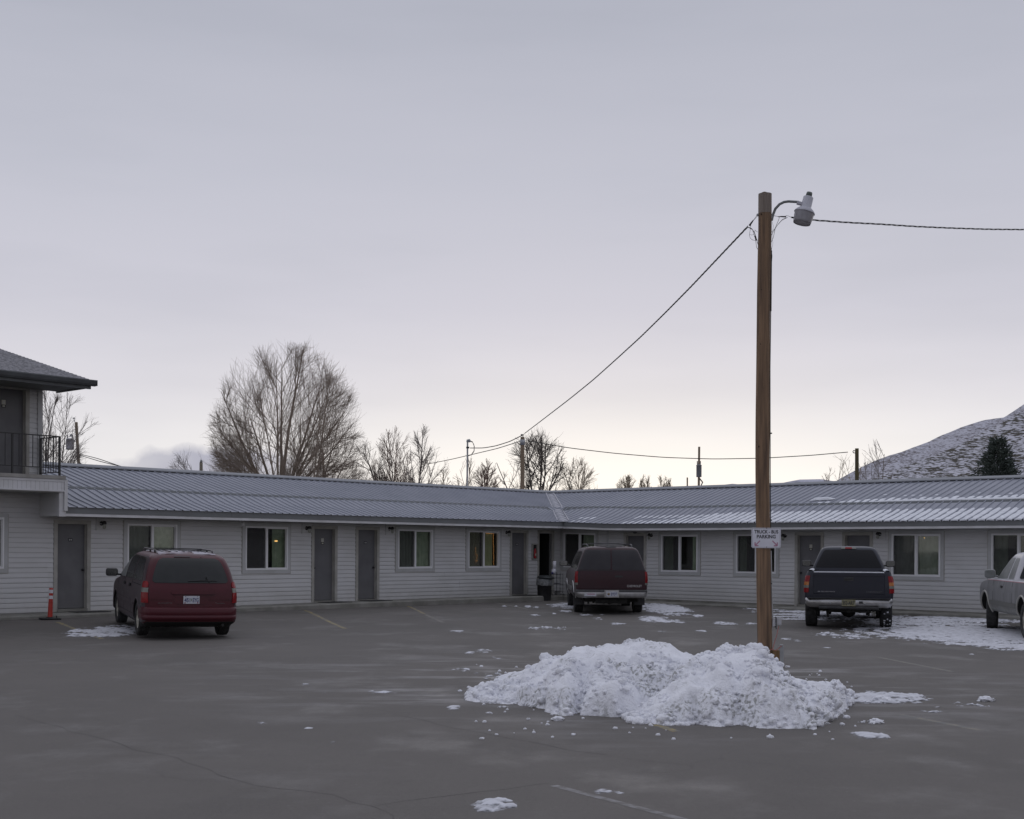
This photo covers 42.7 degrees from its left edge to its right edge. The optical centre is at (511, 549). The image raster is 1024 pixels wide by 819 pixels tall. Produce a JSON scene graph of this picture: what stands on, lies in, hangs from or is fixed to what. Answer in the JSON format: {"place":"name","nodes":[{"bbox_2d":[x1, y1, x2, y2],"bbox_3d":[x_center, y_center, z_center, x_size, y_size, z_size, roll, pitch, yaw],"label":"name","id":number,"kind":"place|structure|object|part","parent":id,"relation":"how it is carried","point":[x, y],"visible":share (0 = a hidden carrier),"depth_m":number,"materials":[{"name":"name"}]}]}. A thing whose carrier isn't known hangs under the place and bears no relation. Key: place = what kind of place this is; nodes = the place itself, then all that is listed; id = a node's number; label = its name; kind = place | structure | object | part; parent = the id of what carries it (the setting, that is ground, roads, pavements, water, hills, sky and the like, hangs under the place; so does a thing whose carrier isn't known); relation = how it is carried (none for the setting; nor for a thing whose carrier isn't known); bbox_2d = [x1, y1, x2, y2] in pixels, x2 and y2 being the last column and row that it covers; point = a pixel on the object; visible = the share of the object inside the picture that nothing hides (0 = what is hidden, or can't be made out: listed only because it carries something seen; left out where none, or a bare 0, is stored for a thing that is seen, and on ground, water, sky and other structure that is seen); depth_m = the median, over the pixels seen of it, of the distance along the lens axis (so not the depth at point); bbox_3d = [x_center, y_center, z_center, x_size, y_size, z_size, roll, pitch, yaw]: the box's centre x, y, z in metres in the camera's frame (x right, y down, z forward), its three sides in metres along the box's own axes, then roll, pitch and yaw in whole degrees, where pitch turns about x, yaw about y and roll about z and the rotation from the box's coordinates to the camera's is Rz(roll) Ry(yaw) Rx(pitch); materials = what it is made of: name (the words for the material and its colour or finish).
{"place":"outdoors","nodes":[
{"label":"outdoors","id":0,"kind":"place"},
{"bbox_2d":[80,454,118,465],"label":"service cable","id":1,"kind":"object","parent":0,"point":[100,459],"visible":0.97,"depth_m":67.22,"materials":[{"name":"grey plastic"}]},
{"bbox_2d":[360,600,392,600],"bbox_3d":[-3.950,1.492,38.133,0.500,0.014,0.850,0,0,42],"label":"door mat","id":2,"kind":"object","parent":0,"point":[376,600],"depth_m":37.94,"materials":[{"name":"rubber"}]},
{"bbox_2d":[0,594,1019,620],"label":"concrete walkway","id":3,"kind":"structure","parent":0,"point":[393,603],"depth_m":36.56,"materials":[{"name":"grey concrete"}]},
{"bbox_2d":[70,610,110,612],"bbox_3d":[-10.096,1.495,31.355,0.500,0.014,0.850,0,0,42],"label":"door mat","id":4,"kind":"object","parent":3,"relation":"on","point":[88,611],"depth_m":31.27,"materials":[{"name":"rubber"}]},
{"bbox_2d":[319,601,347,602],"bbox_3d":[-4.991,1.493,36.984,0.500,0.014,0.850,0,0,42],"label":"door mat","id":5,"kind":"object","parent":3,"relation":"on","point":[334,602],"depth_m":36.80,"materials":[{"name":"rubber"}]},
{"bbox_2d":[550,573,562,594],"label":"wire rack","id":6,"kind":"object","parent":3,"relation":"on","point":[556,582],"visible":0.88,"depth_m":43.45,"materials":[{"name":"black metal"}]},
{"bbox_2d":[0,600,1023,818],"bbox_3d":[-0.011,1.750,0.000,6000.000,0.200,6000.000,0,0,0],"label":"parking lot","id":7,"kind":"structure","parent":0,"point":[208,698],"depth_m":13.00,"materials":[{"name":"grey asphalt"}]},
{"bbox_2d":[0,349,97,613],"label":"two storey building","id":8,"kind":"structure","parent":7,"relation":"on","point":[32,498],"depth_m":30.38,"materials":[{"name":"plastic"}]},
{"bbox_2d":[0,513,8,573],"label":"window","id":9,"kind":"structure","parent":8,"relation":"in","point":[4,517],"depth_m":30.13,"materials":[{"name":"white plastic"}]},
{"bbox_2d":[0,386,29,473],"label":"door","id":10,"kind":"structure","parent":8,"relation":"in","point":[14,402],"depth_m":30.43,"materials":[{"name":"grey paint"}]},
{"bbox_2d":[39,588,60,619],"bbox_3d":[-10.427,1.233,29.620,0.440,0.713,0.320,3,-2,-30],"label":"delineator post","id":11,"kind":"object","parent":7,"relation":"on","point":[50,610],"visible":1,"depth_m":29.58,"materials":[{"name":"plastic"}]},
{"bbox_2d":[43,390,87,463],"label":"bare tree","id":12,"kind":"object","parent":7,"relation":"on","point":[72,456],"visible":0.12,"depth_m":62.17,"materials":[{"name":"brown plant"}]},
{"bbox_2d":[44,392,100,463],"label":"bare tree","id":13,"kind":"object","parent":7,"relation":"on","point":[66,416],"visible":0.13,"depth_m":70.16,"materials":[{"name":"brown plant"}]},
{"bbox_2d":[56,622,103,638],"bbox_3d":[-9.022,1.680,27.276,0.100,0.128,3.958,0,0,-31],"label":"parking line","id":14,"kind":"object","parent":7,"relation":"on","point":[75,628],"visible":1,"depth_m":27.84,"materials":[{"name":"yellow paint"}]},
{"bbox_2d":[106,547,236,635],"bbox_3d":[-7.233,0.822,27.746,2.420,1.722,5.085,1,1,-24],"label":"minivan","id":15,"kind":"object","parent":7,"relation":"on","point":[171,587],"visible":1,"depth_m":25.69,"materials":[{"name":"red paint"}]},
{"bbox_3d":[-7.617,0.363,27.068,0.500,0.494,3.047,1,1,-24],"label":"side window","id":16,"kind":"part","parent":15,"relation":"part of","materials":[{"name":"black glass"}]},
{"bbox_2d":[17,715,393,818],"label":"pavement crack","id":17,"kind":"object","parent":7,"relation":"on","point":[213,771],"visible":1,"depth_m":10.52,"materials":[{"name":"black asphalt"}]},
{"bbox_2d":[304,610,346,628],"bbox_3d":[-4.635,1.704,32.207,0.100,0.124,6.222,0,0,-17],"label":"parking line","id":18,"kind":"object","parent":7,"relation":"on","point":[325,619],"visible":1,"depth_m":31.82,"materials":[{"name":"yellow paint"}]},
{"bbox_2d":[376,783,545,805],"bbox_3d":[-0.341,1.797,9.633,1.558,0.001,0.041,0,0,-36],"label":"pavement crack","id":19,"kind":"object","parent":7,"relation":"on","point":[458,794],"visible":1,"depth_m":9.56,"materials":[{"name":"black asphalt"}]},
{"bbox_2d":[396,714,604,754],"bbox_3d":[-0.255,1.798,12.830,0.137,0.001,3.603,0,0,-38],"label":"pavement crack","id":20,"kind":"object","parent":7,"relation":"on","point":[491,734],"visible":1,"depth_m":12.71,"materials":[{"name":"black asphalt"}]},
{"bbox_2d":[520,434,524,488],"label":"utility pole","id":21,"kind":"object","parent":7,"relation":"on","point":[522,468],"visible":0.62,"depth_m":51.93,"materials":[{"name":"brown wood"}]},
{"bbox_2d":[429,441,519,463],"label":"service cable","id":22,"kind":"object","parent":21,"relation":"attached to","point":[476,453],"visible":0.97,"depth_m":57.11,"materials":[{"name":"grey plastic"}]},
{"bbox_2d":[483,435,522,447],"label":"service cable","id":23,"kind":"object","parent":21,"relation":"attached to","point":[503,443],"visible":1,"depth_m":51.24,"materials":[{"name":"grey plastic"}]},
{"bbox_2d":[526,440,847,458],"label":"service cable","id":24,"kind":"object","parent":21,"relation":"attached to","point":[685,458],"visible":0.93,"depth_m":50.98,"materials":[{"name":"grey plastic"}]},
{"bbox_2d":[42,462,1023,613],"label":"motel building","id":25,"kind":"structure","parent":7,"relation":"on","point":[443,541],"depth_m":38.29,"materials":[{"name":"plastic"}]},
{"bbox_2d":[53,520,90,611],"bbox_3d":[-10.577,0.399,31.439,0.175,2.185,0.960,0,0,42],"label":"door","id":26,"kind":"structure","parent":25,"relation":"in","point":[72,538],"depth_m":31.50,"materials":[{"name":"grey paint"}]},
{"bbox_2d":[123,520,180,569],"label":"window","id":27,"kind":"structure","parent":25,"relation":"in","point":[137,534],"depth_m":33.00,"materials":[{"name":"white glass"}]},
{"bbox_2d":[241,523,290,573],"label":"window","id":28,"kind":"structure","parent":25,"relation":"in","point":[262,550],"depth_m":36.15,"materials":[{"name":"glass"}]},
{"bbox_2d":[311,526,337,602],"bbox_3d":[-5.358,0.430,37.195,0.175,2.185,0.940,0,0,42],"label":"door","id":29,"kind":"structure","parent":25,"relation":"in","point":[324,555],"depth_m":37.27,"materials":[{"name":"grey paint"}]},
{"bbox_2d":[355,527,379,600],"bbox_3d":[-4.270,0.437,38.395,0.175,2.185,0.920,0,0,42],"label":"door","id":30,"kind":"structure","parent":25,"relation":"in","point":[367,571],"depth_m":38.48,"materials":[{"name":"grey paint"}]},
{"bbox_2d":[395,526,434,572],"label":"window","id":31,"kind":"structure","parent":25,"relation":"in","point":[411,542],"depth_m":39.79,"materials":[{"name":"white plastic"}]},
{"bbox_2d":[466,439,474,485],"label":"service mast","id":32,"kind":"object","parent":25,"relation":"attached to","point":[467,441],"visible":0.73,"depth_m":49.97,"materials":[{"name":"metal"}]},
{"bbox_2d":[465,528,501,571],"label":"window","id":33,"kind":"structure","parent":25,"relation":"in","point":[480,543],"depth_m":42.04,"materials":[{"name":"white plastic"}]},
{"bbox_2d":[509,530,528,595],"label":"door","id":34,"kind":"structure","parent":25,"relation":"in","point":[518,582],"depth_m":43.41,"materials":[{"name":"grey paint"}]},
{"bbox_2d":[531,544,537,558],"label":"fire extinguisher cabinet","id":35,"kind":"object","parent":25,"relation":"attached to","point":[534,552],"visible":1,"depth_m":43.80,"materials":[{"name":"red metal"}]},
{"bbox_2d":[561,530,598,570],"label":"window","id":36,"kind":"structure","parent":25,"relation":"in","point":[572,541],"depth_m":44.72,"materials":[{"name":"glass"}]},
{"bbox_2d":[624,533,646,600],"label":"door","id":37,"kind":"structure","parent":25,"relation":"in","point":[638,540],"depth_m":42.71,"materials":[{"name":"grey paint"}]},
{"bbox_2d":[658,532,700,575],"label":"window","id":38,"kind":"structure","parent":25,"relation":"in","point":[679,554],"depth_m":41.95,"materials":[{"name":"glass"}]},
{"bbox_2d":[733,531,779,577],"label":"window","id":39,"kind":"structure","parent":25,"relation":"in","point":[744,556],"depth_m":40.12,"materials":[{"name":"glass"}]},
{"bbox_2d":[794,532,823,606],"bbox_3d":[8.751,0.600,38.483,0.950,2.185,0.175,0,0,42],"label":"door","id":40,"kind":"structure","parent":25,"relation":"in","point":[808,545],"depth_m":38.68,"materials":[{"name":"grey paint"}]},
{"bbox_2d":[809,497,834,500],"bbox_3d":[9.438,-1.531,39.859,0.778,0.113,0.159,0,0,35],"label":"snow slab","id":41,"kind":"object","parent":25,"relation":"on","point":[823,498],"depth_m":39.80,"materials":[{"name":"white snow"}]},
{"bbox_2d":[842,532,872,546],"bbox_3d":[9.897,0.607,37.454,0.950,2.185,0.160,0,0,42],"label":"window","id":42,"kind":"structure","parent":25,"relation":"in","point":[848,538],"depth_m":37.49,"materials":[{"name":"grey paint"}]},
{"bbox_2d":[888,530,944,580],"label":"window","id":43,"kind":"structure","parent":25,"relation":"in","point":[918,555],"depth_m":36.24,"materials":[{"name":"white glass"}]},
{"bbox_2d":[987,530,1023,579],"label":"window","id":44,"kind":"structure","parent":25,"relation":"in","point":[1002,545],"depth_m":34.78,"materials":[{"name":"glass"}]},
{"bbox_2d":[506,428,578,489],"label":"bare tree","id":45,"kind":"object","parent":7,"relation":"on","point":[541,455],"visible":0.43,"depth_m":59.64,"materials":[{"name":"brown plant"}]},
{"bbox_2d":[66,603,1023,811],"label":"thin snow","id":46,"kind":"structure","parent":7,"relation":"on","point":[976,634],"depth_m":28.34,"materials":[{"name":"white snow"}]},
{"bbox_2d":[536,575,554,600],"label":"trash can","id":47,"kind":"object","parent":7,"relation":"on","point":[544,586],"visible":0.99,"depth_m":42.79,"materials":[{"name":"black plastic"}]},
{"bbox_2d":[559,543,647,611],"bbox_3d":[2.662,0.801,37.936,2.460,1.942,5.528,0,0,0],"label":"suv","id":48,"kind":"object","parent":7,"relation":"on","point":[607,574],"visible":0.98,"depth_m":35.41,"materials":[{"name":"red paint"}]},
{"bbox_3d":[1.955,0.302,37.304,0.436,0.487,3.336,0,0,-1],"label":"side window","id":49,"kind":"part","parent":48,"relation":"part of","materials":[{"name":"black glass"}]},
{"bbox_3d":[2.205,0.513,35.517,0.944,1.101,0.315,0,0,0],"label":"rear door","id":50,"kind":"part","parent":48,"relation":"part of","materials":[{"name":"red paint"}]},
{"bbox_3d":[3.164,0.519,35.523,0.944,1.101,0.321,0,0,0],"label":"rear door","id":51,"kind":"part","parent":48,"relation":"part of","materials":[{"name":"red paint"}]},
{"bbox_2d":[552,785,686,818],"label":"parking line","id":52,"kind":"object","parent":7,"relation":"on","point":[619,802],"visible":1,"depth_m":9.33,"materials":[{"name":"white paint"}]},
{"bbox_2d":[458,638,856,739],"bbox_3d":[1.970,1.488,16.393,5.309,0.777,7.997,0,0,0],"label":"snow pile","id":53,"kind":"object","parent":7,"relation":"on","point":[650,682],"visible":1,"depth_m":14.34,"materials":[{"name":"white snow"}]},
{"bbox_2d":[653,724,678,730],"bbox_3d":[1.544,1.808,13.300,0.100,0.001,0.601,0,0,-18],"label":"parking line","id":54,"kind":"object","parent":7,"relation":"on","point":[665,727],"visible":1,"depth_m":13.29,"materials":[{"name":"yellow paint"}]},
{"bbox_2d":[485,606,994,723],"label":"snow crumbs","id":55,"kind":"object","parent":7,"relation":"on","point":[872,720],"visible":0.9,"depth_m":15.56,"materials":[{"name":"white snow"}]},
{"bbox_2d":[748,192,789,653],"bbox_3d":[3.909,-1.781,19.999,0.670,7.300,0.226,0,0,0],"label":"utility pole","id":56,"kind":"object","parent":7,"relation":"on","point":[766,621],"visible":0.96,"depth_m":19.91,"materials":[{"name":"brown wood"}]},
{"bbox_2d":[524,226,747,433],"bbox_3d":[2.044,-4.712,35.971,0.018,0.470,32.107,0,0,-6],"label":"service cable","id":57,"kind":"object","parent":56,"relation":"attached to","point":[736,238],"visible":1,"depth_m":26.53,"materials":[{"name":"grey plastic"}]},
{"bbox_2d":[751,528,780,547],"bbox_3d":[3.854,-0.171,19.888,0.444,0.307,0.040,0,0,0],"label":"parking sign","id":58,"kind":"object","parent":56,"relation":"attached to","point":[766,537],"visible":1,"depth_m":19.87,"materials":[{"name":"grey metal"}]},
{"bbox_2d":[772,191,814,226],"bbox_3d":[4.275,-5.184,19.950,0.663,0.517,0.320,0,0,0],"label":"area light","id":59,"kind":"object","parent":56,"relation":"attached to","point":[804,214],"visible":1,"depth_m":19.88,"materials":[{"name":"grey metal"}]},
{"bbox_2d":[791,216,1022,229],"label":"service cable","id":60,"kind":"object","parent":56,"relation":"attached to","point":[910,225],"visible":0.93,"depth_m":21.78,"materials":[{"name":"grey plastic"}]},
{"bbox_2d":[772,650,779,660],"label":"timber block","id":61,"kind":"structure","parent":7,"relation":"on","point":[776,653],"depth_m":19.92,"materials":[{"name":"brown wood"}]},
{"bbox_2d":[779,644,783,668],"bbox_3d":[3.976,1.692,19.911,0.331,0.491,0.075,0,0,-13],"label":"foot post","id":62,"kind":"object","parent":7,"relation":"on","point":[781,648],"visible":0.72,"depth_m":19.93,"materials":[{"name":"metal"}]},
{"bbox_2d":[802,546,894,626],"bbox_3d":[8.378,0.885,32.654,2.330,1.921,5.875,0,0,14],"label":"pickup truck","id":63,"kind":"object","parent":7,"relation":"on","point":[847,581],"visible":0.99,"depth_m":30.12,"materials":[{"name":"blue paint"}]},
{"bbox_2d":[852,448,858,479],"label":"utility pole","id":64,"kind":"object","parent":7,"relation":"on","point":[856,450],"visible":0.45,"depth_m":49.94,"materials":[{"name":"brown wood"}]},
{"bbox_2d":[878,657,954,671],"bbox_3d":[6.425,1.837,20.980,0.090,0.001,2.610,0,0,-8],"label":"parking line","id":65,"kind":"object","parent":7,"relation":"on","point":[916,664],"visible":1,"depth_m":20.88,"materials":[{"name":"paint"}]},
{"bbox_2d":[895,714,982,729],"bbox_3d":[4.500,1.826,13.867,0.100,0.001,1.342,0,0,-20],"label":"parking line","id":66,"kind":"object","parent":7,"relation":"on","point":[939,722],"visible":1,"depth_m":13.81,"materials":[{"name":"paint"}]},
{"bbox_2d":[980,552,1023,637],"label":"pickup truck","id":67,"kind":"object","parent":7,"relation":"on","point":[1003,592],"visible":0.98,"depth_m":28.83,"materials":[{"name":"white paint"}]},
{"bbox_3d":[11.052,0.426,28.985,0.287,0.483,1.583,0,0,8],"label":"side window","id":68,"kind":"part","parent":67,"relation":"part of","materials":[{"name":"grey glass"}]},
{"bbox_2d":[0,0,1023,489],"label":"sky","id":69,"kind":"structure","parent":0,"point":[473,209],"materials":[{"name":"grey"}]},
{"bbox_2d":[725,479,829,484],"bbox_3d":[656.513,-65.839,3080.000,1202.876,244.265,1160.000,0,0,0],"label":"distant hill","id":70,"kind":"structure","parent":0,"point":[808,480],"depth_m":3486.41,"materials":[{"name":"white snow"}]},
{"bbox_2d":[571,491,1023,523],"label":"roof snow","id":71,"kind":"structure","parent":0,"point":[999,513],"depth_m":37.01,"materials":[{"name":"white snow"}]},
{"bbox_2d":[839,405,1023,480],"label":"snowy hill","id":72,"kind":"structure","parent":0,"point":[944,442],"depth_m":1130.80,"materials":[{"name":"white snow"}]},
{"bbox_2d":[872,411,1023,479],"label":"hillside with brush","id":73,"kind":"structure","parent":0,"point":[960,460],"depth_m":775.22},
{"bbox_3d":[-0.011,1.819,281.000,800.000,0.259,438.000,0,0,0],"label":"field","id":74,"kind":"structure","parent":0,"visible":0},
{"bbox_2d":[66,418,80,463],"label":"utility pole","id":75,"kind":"object","parent":74,"relation":"on","point":[76,433],"visible":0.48,"depth_m":79.92,"materials":[{"name":"brown wood"}]},
{"bbox_2d":[199,460,202,470],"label":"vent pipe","id":76,"kind":"object","parent":74,"relation":"on","point":[201,466],"visible":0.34,"depth_m":79.93,"materials":[{"name":"beige metal"}]},
{"bbox_2d":[166,428,253,473],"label":"bare tree","id":77,"kind":"object","parent":74,"relation":"on","point":[181,463],"visible":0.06,"depth_m":78.72,"materials":[{"name":"brown plant"}]},
{"bbox_2d":[203,339,367,479],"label":"bare tree","id":78,"kind":"object","parent":74,"relation":"on","point":[226,462],"visible":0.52,"depth_m":70.72,"materials":[{"name":"brown plant"}]},
{"bbox_2d":[275,361,376,480],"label":"bare tree","id":79,"kind":"object","parent":74,"relation":"on","point":[322,431],"visible":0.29,"depth_m":69.04,"materials":[{"name":"brown plant"}]},
{"bbox_2d":[349,441,392,481],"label":"bare tree","id":80,"kind":"object","parent":74,"relation":"on","point":[381,477],"visible":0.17,"depth_m":77.81,"materials":[{"name":"brown plant"}]},
{"bbox_2d":[371,427,415,482],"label":"bare tree","id":81,"kind":"object","parent":74,"relation":"on","point":[395,467],"visible":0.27,"depth_m":81.70,"materials":[{"name":"brown plant"}]},
{"bbox_2d":[400,423,448,483],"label":"bare tree","id":82,"kind":"object","parent":74,"relation":"on","point":[420,465],"visible":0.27,"depth_m":77.53,"materials":[{"name":"brown plant"}]},
{"bbox_2d":[427,465,450,484],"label":"bare tree","id":83,"kind":"object","parent":74,"relation":"on","point":[443,479],"visible":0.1,"depth_m":89.90,"materials":[{"name":"beige plant"}]},
{"bbox_2d":[450,459,474,485],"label":"bare tree","id":84,"kind":"object","parent":74,"relation":"on","point":[469,481],"visible":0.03,"depth_m":84.89,"materials":[{"name":"beige plant"}]},
{"bbox_2d":[471,458,501,487],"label":"bare shrub","id":85,"kind":"object","parent":74,"relation":"on","point":[485,471],"visible":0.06,"depth_m":79.88,"materials":[{"name":"brown plant"}]},
{"bbox_2d":[497,446,541,489],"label":"bare tree","id":86,"kind":"object","parent":74,"relation":"on","point":[503,482],"visible":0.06,"depth_m":66.60,"materials":[{"name":"brown plant"}]},
{"bbox_2d":[559,457,597,489],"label":"bare tree","id":87,"kind":"object","parent":74,"relation":"on","point":[582,485],"visible":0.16,"depth_m":94.80,"materials":[{"name":"beige plant"}]},
{"bbox_2d":[616,474,638,487],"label":"pollard tree","id":88,"kind":"object","parent":74,"relation":"on","point":[629,479],"visible":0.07,"depth_m":119.80,"materials":[{"name":"beige plant"}]},
{"bbox_2d":[639,475,649,486],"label":"pollard tree","id":89,"kind":"object","parent":74,"relation":"on","point":[647,482],"visible":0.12,"depth_m":119.85,"materials":[{"name":"beige plant"}]},
{"bbox_2d":[657,475,672,486],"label":"pollard tree","id":90,"kind":"object","parent":74,"relation":"on","point":[664,485],"visible":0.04,"depth_m":120.15,"materials":[{"name":"beige plant"}]},
{"bbox_2d":[696,447,702,484],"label":"utility pole","id":91,"kind":"object","parent":74,"relation":"on","point":[698,470],"visible":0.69,"depth_m":89.93,"materials":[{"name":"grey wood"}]},
{"bbox_2d":[822,452,863,480],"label":"bare tree","id":92,"kind":"object","parent":74,"relation":"on","point":[828,478],"visible":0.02,"depth_m":75.17,"materials":[{"name":"beige plant"}]},
{"bbox_2d":[854,439,892,479],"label":"bare tree","id":93,"kind":"object","parent":74,"relation":"on","point":[883,466],"visible":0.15,"depth_m":75.06,"materials":[{"name":"brown plant"}]},
{"bbox_2d":[969,432,1022,475],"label":"spruce tree","id":94,"kind":"object","parent":74,"relation":"on","point":[994,456],"visible":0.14,"depth_m":84.63,"materials":[{"name":"green plant"}]}
]}

